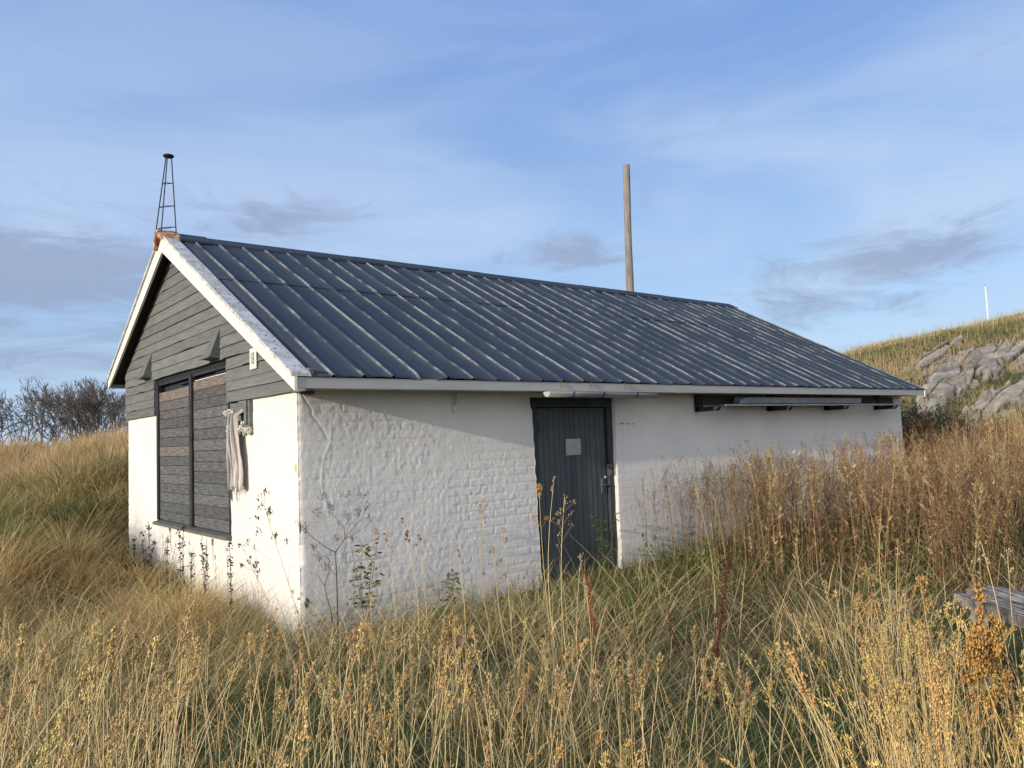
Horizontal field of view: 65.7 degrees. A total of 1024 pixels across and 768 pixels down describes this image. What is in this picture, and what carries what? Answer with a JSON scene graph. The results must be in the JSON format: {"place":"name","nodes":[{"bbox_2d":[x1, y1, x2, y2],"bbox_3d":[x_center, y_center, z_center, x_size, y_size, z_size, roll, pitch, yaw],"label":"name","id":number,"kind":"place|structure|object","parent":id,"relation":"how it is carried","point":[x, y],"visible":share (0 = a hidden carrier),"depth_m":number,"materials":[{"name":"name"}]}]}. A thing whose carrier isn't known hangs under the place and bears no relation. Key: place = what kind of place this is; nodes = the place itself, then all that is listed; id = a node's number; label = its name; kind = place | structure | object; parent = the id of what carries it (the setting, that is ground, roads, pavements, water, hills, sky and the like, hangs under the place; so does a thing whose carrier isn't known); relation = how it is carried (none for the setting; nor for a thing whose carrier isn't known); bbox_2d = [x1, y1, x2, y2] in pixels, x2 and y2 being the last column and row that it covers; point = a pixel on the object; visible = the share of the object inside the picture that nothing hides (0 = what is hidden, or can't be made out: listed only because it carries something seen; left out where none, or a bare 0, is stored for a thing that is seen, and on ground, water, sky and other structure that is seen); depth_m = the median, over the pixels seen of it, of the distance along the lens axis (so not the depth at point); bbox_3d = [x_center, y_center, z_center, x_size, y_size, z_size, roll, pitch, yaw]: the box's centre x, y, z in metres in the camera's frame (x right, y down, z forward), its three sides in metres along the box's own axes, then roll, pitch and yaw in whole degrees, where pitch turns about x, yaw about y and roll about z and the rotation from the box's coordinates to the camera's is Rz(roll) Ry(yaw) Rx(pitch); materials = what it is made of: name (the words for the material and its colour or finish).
{"place":"outdoors","nodes":[
{"label":"outdoors","id":0,"kind":"place"},
{"bbox_2d":[0,319,1023,767],"bbox_3d":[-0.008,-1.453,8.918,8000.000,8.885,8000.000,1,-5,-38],"label":"ground","id":1,"kind":"structure","parent":0,"point":[764,577],"depth_m":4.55,"materials":[{"name":"plant"}]},
{"bbox_2d":[0,389,34,438],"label":"bare tree","id":2,"kind":"object","parent":1,"relation":"on","point":[7,412],"visible":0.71,"depth_m":28.05,"materials":[{"name":"brown plant"}]},
{"bbox_2d":[0,377,86,447],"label":"bare tree","id":3,"kind":"object","parent":1,"relation":"on","point":[12,419],"visible":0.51,"depth_m":27.66,"materials":[{"name":"brown plant"}]},
{"bbox_2d":[0,421,128,521],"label":"golden grass","id":4,"kind":"structure","parent":1,"relation":"on","point":[12,454],"depth_m":14.73,"materials":[{"name":"yellow plant"}]},
{"bbox_2d":[2,378,128,447],"bbox_3d":[-14.998,1.469,25.655,3.381,3.563,5.223,-5,-5,31],"label":"bare tree","id":5,"kind":"object","parent":1,"relation":"on","point":[49,402],"visible":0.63,"depth_m":25.99,"materials":[{"name":"brown plant"}]},
{"bbox_2d":[15,377,122,440],"bbox_3d":[-14.500,1.268,26.966,4.347,3.394,2.743,-4,-5,30],"label":"bare tree","id":6,"kind":"object","parent":1,"relation":"on","point":[93,391],"visible":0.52,"depth_m":26.69,"materials":[{"name":"brown plant"}]},
{"bbox_2d":[25,374,124,441],"bbox_3d":[-16.422,1.456,29.919,4.397,3.407,3.493,-5,-5,36],"label":"bare tree","id":7,"kind":"object","parent":1,"relation":"on","point":[63,417],"visible":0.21,"depth_m":29.21,"materials":[{"name":"brown plant"}]},
{"bbox_2d":[52,379,128,439],"bbox_3d":[-13.487,1.260,26.163,2.968,2.887,3.613,1,-5,-38],"label":"bare tree","id":8,"kind":"object","parent":1,"relation":"on","point":[80,402],"visible":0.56,"depth_m":25.57,"materials":[{"name":"brown plant"}]},
{"bbox_2d":[102,394,128,434],"bbox_3d":[-11.581,1.226,25.029,2.544,2.238,3.511,1,-5,-38],"label":"bare tree","id":9,"kind":"object","parent":1,"relation":"on","point":[109,407],"visible":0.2,"depth_m":25.23,"materials":[{"name":"brown plant"}]},
{"bbox_2d":[119,559,148,577],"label":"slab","id":10,"kind":"structure","parent":1,"relation":"on","point":[131,564],"depth_m":8.93,"materials":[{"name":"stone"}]},
{"bbox_2d":[132,536,136,562],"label":"seeded stalk","id":11,"kind":"object","parent":1,"relation":"on","point":[134,545],"visible":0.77,"depth_m":9.11,"materials":[{"name":"brown plant"}]},
{"bbox_2d":[140,529,146,575],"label":"seeded stalk","id":12,"kind":"object","parent":1,"relation":"on","point":[143,551],"visible":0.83,"depth_m":8.79,"materials":[{"name":"brown plant"}]},
{"bbox_2d":[145,522,152,576],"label":"seeded stalk","id":13,"kind":"object","parent":1,"relation":"on","point":[149,546],"visible":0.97,"depth_m":8.59,"materials":[{"name":"brown plant"}]},
{"bbox_2d":[145,539,156,571],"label":"seeded stalk","id":14,"kind":"object","parent":1,"relation":"on","point":[154,543],"visible":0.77,"depth_m":8.49,"materials":[{"name":"brown plant"}]},
{"bbox_2d":[0,431,318,766],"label":"tussock grass","id":15,"kind":"structure","parent":1,"relation":"on","point":[26,541],"depth_m":8.09,"materials":[{"name":"beige plant"}]},
{"bbox_2d":[163,535,170,601],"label":"seeded stalk","id":16,"kind":"object","parent":1,"relation":"on","point":[167,540],"visible":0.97,"depth_m":8.06,"materials":[{"name":"brown plant"}]},
{"bbox_2d":[175,526,182,592],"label":"seeded stalk","id":17,"kind":"object","parent":1,"relation":"on","point":[179,547],"visible":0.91,"depth_m":7.70,"materials":[{"name":"brown plant"}]},
{"bbox_2d":[179,520,185,595],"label":"seeded stalk","id":18,"kind":"object","parent":1,"relation":"on","point":[183,527],"visible":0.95,"depth_m":7.63,"materials":[{"name":"brown plant"}]},
{"bbox_2d":[188,552,195,597],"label":"seeded stalk","id":19,"kind":"object","parent":1,"relation":"on","point":[192,565],"visible":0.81,"depth_m":7.41,"materials":[{"name":"plant"}]},
{"bbox_2d":[199,542,206,598],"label":"seeded stalk","id":20,"kind":"object","parent":1,"relation":"on","point":[203,565],"visible":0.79,"depth_m":7.15,"materials":[{"name":"brown plant"}]},
{"bbox_2d":[202,549,209,598],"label":"seeded stalk","id":21,"kind":"object","parent":1,"relation":"on","point":[206,564],"visible":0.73,"depth_m":7.09,"materials":[{"name":"plant"}]},
{"bbox_2d":[227,540,233,621],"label":"seeded stalk","id":22,"kind":"object","parent":1,"relation":"on","point":[229,560],"visible":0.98,"depth_m":6.58,"materials":[{"name":"plant"}]},
{"bbox_2d":[238,544,304,689],"bbox_3d":[-1.444,1.423,4.846,0.480,0.907,0.091,-3,-4,11],"label":"grass stalk","id":23,"kind":"object","parent":1,"relation":"on","point":[250,556],"depth_m":4.87,"materials":[{"name":"beige plant"}]},
{"bbox_2d":[244,487,323,700],"bbox_3d":[-1.313,1.218,4.596,0.460,1.249,0.164,-2,-4,-3],"label":"grass stalk","id":24,"kind":"object","parent":1,"relation":"on","point":[275,535],"depth_m":4.58,"materials":[{"name":"beige plant"}]},
{"bbox_2d":[264,641,318,659],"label":"grass tuft","id":25,"kind":"object","parent":1,"relation":"on","point":[292,646],"visible":0.04,"depth_m":5.84,"materials":[{"name":"beige plant"}]},
{"bbox_2d":[294,489,377,632],"bbox_3d":[-1.300,1.331,5.993,0.689,1.067,0.225,1,-5,-38],"label":"umbel plant","id":26,"kind":"object","parent":1,"relation":"on","point":[348,518],"visible":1,"depth_m":5.95,"materials":[{"name":"plant"}]},
{"bbox_2d":[348,542,384,631],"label":"leafy plant","id":27,"kind":"object","parent":1,"relation":"on","point":[377,582],"visible":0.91,"depth_m":6.01,"materials":[{"name":"green plant"}]},
{"bbox_2d":[362,528,378,672],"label":"grass stalk","id":28,"kind":"object","parent":1,"relation":"on","point":[376,539],"depth_m":5.09,"materials":[{"name":"beige plant"}]},
{"bbox_2d":[383,532,404,671],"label":"grass stalk","id":29,"kind":"object","parent":1,"relation":"on","point":[392,578],"depth_m":5.19,"materials":[{"name":"beige plant"}]},
{"bbox_2d":[400,517,418,664],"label":"grass stalk","id":30,"kind":"object","parent":1,"relation":"on","point":[407,531],"depth_m":5.16,"materials":[{"name":"beige plant"}]},
{"bbox_2d":[413,534,429,653],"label":"grass stalk","id":31,"kind":"object","parent":1,"relation":"on","point":[420,539],"depth_m":5.25,"materials":[{"name":"beige plant"}]},
{"bbox_2d":[428,599,446,622],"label":"leafy plant","id":32,"kind":"object","parent":1,"relation":"on","point":[438,611],"visible":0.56,"depth_m":6.25,"materials":[{"name":"green plant"}]},
{"bbox_2d":[440,569,460,615],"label":"leafy plant","id":33,"kind":"object","parent":1,"relation":"on","point":[448,583],"visible":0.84,"depth_m":6.43,"materials":[{"name":"green plant"}]},
{"bbox_2d":[435,637,486,672],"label":"grass tuft","id":34,"kind":"object","parent":1,"relation":"on","point":[469,644],"visible":0.48,"depth_m":4.97,"materials":[{"name":"yellow plant"}]},
{"bbox_2d":[456,548,465,662],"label":"grass stalk","id":35,"kind":"object","parent":1,"relation":"on","point":[458,550],"depth_m":4.93,"materials":[{"name":"beige plant"}]},
{"bbox_2d":[476,496,499,667],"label":"grass stalk","id":36,"kind":"object","parent":1,"relation":"on","point":[479,512],"depth_m":4.97,"materials":[{"name":"beige plant"}]},
{"bbox_2d":[477,546,510,669],"bbox_3d":[-0.112,1.395,4.902,0.252,0.810,0.102,-4,-4,19],"label":"grass stalk","id":37,"kind":"object","parent":1,"relation":"on","point":[489,552],"depth_m":4.91,"materials":[{"name":"beige plant"}]},
{"bbox_2d":[485,604,519,614],"bbox_3d":[-0.078,1.937,6.709,0.380,0.133,0.220,1,-5,-38],"label":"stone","id":38,"kind":"object","parent":1,"relation":"on","point":[503,609],"visible":0.1,"depth_m":6.66,"materials":[{"name":"grey stone"}]},
{"bbox_2d":[502,527,516,681],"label":"grass stalk","id":39,"kind":"object","parent":1,"relation":"on","point":[504,537],"depth_m":4.75,"materials":[{"name":"beige plant"}]},
{"bbox_2d":[0,573,1023,767],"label":"seeding grass stalks","id":40,"kind":"object","parent":1,"relation":"on","point":[941,674],"visible":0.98,"depth_m":2.61,"materials":[{"name":"beige plant"}]},
{"bbox_2d":[107,153,925,643],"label":"house","id":41,"kind":"structure","parent":1,"relation":"on","point":[433,407],"depth_m":7.92,"materials":[{"name":"paint"}]},
{"bbox_2d":[152,365,231,540],"bbox_3d":[-3.355,0.715,8.281,0.135,1.624,2.510,1,-5,-38],"label":"boarded window","id":42,"kind":"structure","parent":41,"relation":"in","point":[191,434],"depth_m":8.16,"materials":[{"name":"paint"}]},
{"bbox_2d":[226,409,243,500],"bbox_3d":[-2.441,0.633,7.039,0.161,0.824,0.329,1,-5,-38],"label":"cloth","id":43,"kind":"object","parent":41,"relation":"hanging from","point":[235,473],"visible":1,"depth_m":6.99,"materials":[{"name":"white fabric"}]},
{"bbox_2d":[530,398,617,585],"bbox_3d":[0.609,1.211,7.972,1.190,2.175,0.140,1,-5,-38],"label":"door","id":44,"kind":"structure","parent":41,"relation":"in","point":[573,437],"depth_m":8.00,"materials":[{"name":"wood"}]},
{"bbox_2d":[718,404,905,405],"bbox_3d":[4.087,0.274,10.392,4.300,0.018,0.110,1,-5,-38],"label":"metal strip","id":45,"kind":"object","parent":41,"relation":"on","point":[805,404],"visible":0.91,"depth_m":10.02,"materials":[{"name":"grey metal"}]},
{"bbox_2d":[734,397,860,403],"bbox_3d":[3.722,0.213,10.146,2.782,0.093,0.146,1,-5,-38],"label":"gutter length","id":46,"kind":"object","parent":45,"relation":"on","point":[776,400],"visible":0.82,"depth_m":9.95,"materials":[{"name":"grey metal"}]},
{"bbox_2d":[541,477,557,664],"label":"grass stalk","id":47,"kind":"object","parent":1,"relation":"on","point":[552,487],"depth_m":4.69,"materials":[{"name":"beige plant"}]},
{"bbox_2d":[531,482,568,682],"bbox_3d":[0.248,1.167,4.684,0.226,1.198,0.109,-1,-4,-12],"label":"grass stalk","id":48,"kind":"object","parent":1,"relation":"on","point":[538,495],"depth_m":4.69,"materials":[{"name":"beige plant"}]},
{"bbox_2d":[549,497,579,681],"bbox_3d":[0.323,1.211,4.654,0.188,1.122,0.095,-1,-4,-18],"label":"grass stalk","id":49,"kind":"object","parent":1,"relation":"on","point":[558,522],"depth_m":4.65,"materials":[{"name":"beige plant"}]},
{"bbox_2d":[568,554,582,691],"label":"grass stalk","id":50,"kind":"object","parent":1,"relation":"on","point":[580,558],"depth_m":4.59,"materials":[{"name":"beige plant"}]},
{"bbox_2d":[582,577,591,703],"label":"grass stalk","id":51,"kind":"object","parent":1,"relation":"on","point":[590,631],"depth_m":4.38,"materials":[{"name":"beige plant"}]},
{"bbox_2d":[583,571,605,662],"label":"dock stalk","id":52,"kind":"object","parent":1,"relation":"on","point":[590,606],"visible":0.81,"depth_m":5.20,"materials":[{"name":"brown plant"}]},
{"bbox_2d":[591,512,619,575],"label":"leafy plant","id":53,"kind":"object","parent":1,"relation":"on","point":[604,544],"visible":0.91,"depth_m":7.89,"materials":[{"name":"green plant"}]},
{"bbox_2d":[623,164,633,291],"bbox_3d":[2.620,-1.515,17.511,0.195,6.631,0.635,-2,-4,-2],"label":"wooden pole","id":54,"kind":"object","parent":1,"relation":"on","point":[628,235],"visible":0.38,"depth_m":17.43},
{"bbox_2d":[667,610,697,687],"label":"dock stalk","id":55,"kind":"object","parent":1,"relation":"on","point":[677,647],"visible":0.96,"depth_m":4.70,"materials":[{"name":"brown plant"}]},
{"bbox_2d":[694,488,714,637],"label":"grass stalk","id":56,"kind":"object","parent":1,"relation":"on","point":[697,494],"depth_m":5.61,"materials":[{"name":"brown plant"}]},
{"bbox_2d":[711,551,732,730],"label":"dock stalk","id":57,"kind":"object","parent":1,"relation":"on","point":[720,618],"visible":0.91,"depth_m":4.10,"materials":[{"name":"brown plant"}]},
{"bbox_2d":[624,497,1023,652],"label":"green undergrowth","id":58,"kind":"object","parent":1,"relation":"on","point":[892,579],"visible":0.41,"depth_m":6.98,"materials":[{"name":"green plant"}]},
{"bbox_2d":[637,412,1023,602],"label":"dead weeds","id":59,"kind":"object","parent":1,"relation":"on","point":[921,488],"visible":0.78,"depth_m":7.54,"materials":[{"name":"brown plant"}]},
{"bbox_2d":[876,519,900,657],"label":"grass stalk","id":60,"kind":"object","parent":1,"relation":"on","point":[881,526],"depth_m":4.59,"materials":[{"name":"beige plant"}]},
{"bbox_2d":[858,563,926,767],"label":"grass stalk","id":61,"kind":"object","parent":1,"relation":"on","point":[866,572],"depth_m":3.17,"materials":[{"name":"beige plant"}]},
{"bbox_2d":[895,539,913,680],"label":"grass stalk","id":62,"kind":"object","parent":1,"relation":"on","point":[897,542],"depth_m":4.37,"materials":[{"name":"beige plant"}]},
{"bbox_2d":[901,405,937,471],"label":"shrub","id":63,"kind":"object","parent":1,"relation":"on","point":[917,430],"visible":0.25,"depth_m":14.16,"materials":[{"name":"green plant"}]},
{"bbox_2d":[901,400,943,462],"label":"shrub","id":64,"kind":"object","parent":1,"relation":"on","point":[904,419],"visible":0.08,"depth_m":15.39,"materials":[{"name":"green plant"}]},
{"bbox_2d":[837,307,1023,437],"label":"hill grass","id":65,"kind":"structure","parent":1,"relation":"on","point":[968,327],"depth_m":33.31,"materials":[{"name":"plant"}]},
{"bbox_2d":[915,574,948,767],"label":"grass stalk","id":66,"kind":"object","parent":1,"relation":"on","point":[927,600],"depth_m":2.70,"materials":[{"name":"beige plant"}]},
{"bbox_2d":[910,335,962,379],"bbox_3d":[16.424,-1.084,31.279,2.014,2.969,13.082,-5,-5,38],"label":"rock outcrop","id":67,"kind":"object","parent":1,"relation":"on","point":[937,350],"visible":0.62,"depth_m":31.22,"materials":[{"name":"grey stone"}]},
{"bbox_2d":[902,393,982,444],"bbox_3d":[8.962,0.972,16.599,1.928,1.582,1.808,-5,-5,32],"label":"shrub","id":68,"kind":"object","parent":1,"relation":"on","point":[939,411],"visible":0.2,"depth_m":16.23,"materials":[{"name":"green leaves"},{"name":"bark"}]},
{"bbox_2d":[929,422,984,471],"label":"shrub","id":69,"kind":"object","parent":1,"relation":"on","point":[937,436],"visible":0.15,"depth_m":12.99,"materials":[{"name":"brown plant"}]},
{"bbox_2d":[904,385,1023,542],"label":"tall pale grass","id":70,"kind":"structure","parent":1,"relation":"on","point":[992,422],"depth_m":9.23,"materials":[{"name":"beige plant"}]},
{"bbox_2d":[916,339,1023,418],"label":"rock outcrop","id":71,"kind":"object","parent":1,"relation":"on","point":[945,382],"visible":0.83,"depth_m":26.09,"materials":[{"name":"grey stone"}]},
{"bbox_2d":[958,581,992,767],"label":"grass stalk","id":72,"kind":"object","parent":1,"relation":"on","point":[976,644],"depth_m":1.89,"materials":[{"name":"beige plant"}]},
{"bbox_2d":[985,285,988,320],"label":"white post","id":73,"kind":"object","parent":1,"relation":"on","point":[986,303],"visible":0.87,"depth_m":60.07,"materials":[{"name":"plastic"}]},
{"bbox_2d":[954,586,1023,699],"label":"weathered table","id":74,"kind":"object","parent":1,"relation":"on","point":[1002,595],"visible":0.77,"depth_m":4.03,"materials":[{"name":"grey wood"}]},
{"bbox_2d":[958,376,1023,425],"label":"rock outcrop","id":75,"kind":"object","parent":1,"relation":"on","point":[986,399],"visible":0.59,"depth_m":22.36,"materials":[{"name":"grey stone"}]},
{"bbox_2d":[962,415,1020,473],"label":"shrub","id":76,"kind":"object","parent":1,"relation":"on","point":[994,428],"visible":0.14,"depth_m":13.44,"materials":[{"name":"brown plant"}]},
{"bbox_2d":[977,541,1016,736],"bbox_3d":[2.203,1.168,3.567,0.168,0.923,0.094,1,-5,-38],"label":"grass stalk","id":77,"kind":"object","parent":1,"relation":"on","point":[983,555],"depth_m":3.55,"materials":[{"name":"beige plant"}]},
{"bbox_2d":[981,608,1018,767],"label":"grass stalk","id":78,"kind":"object","parent":1,"relation":"on","point":[998,648],"depth_m":1.88,"materials":[{"name":"beige plant"}]},
{"bbox_2d":[1000,548,1022,712],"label":"grass stalk","id":79,"kind":"object","parent":1,"relation":"on","point":[1017,678],"depth_m":3.48,"materials":[{"name":"beige plant"}]},
{"bbox_2d":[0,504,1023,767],"bbox_3d":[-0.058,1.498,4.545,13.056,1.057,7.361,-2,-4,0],"label":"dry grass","id":80,"kind":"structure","parent":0,"point":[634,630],"depth_m":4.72,"materials":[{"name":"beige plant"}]},
{"bbox_2d":[0,0,1023,445],"label":"sky","id":81,"kind":"structure","parent":0,"point":[834,174],"materials":[{"name":"blue"}]}
]}

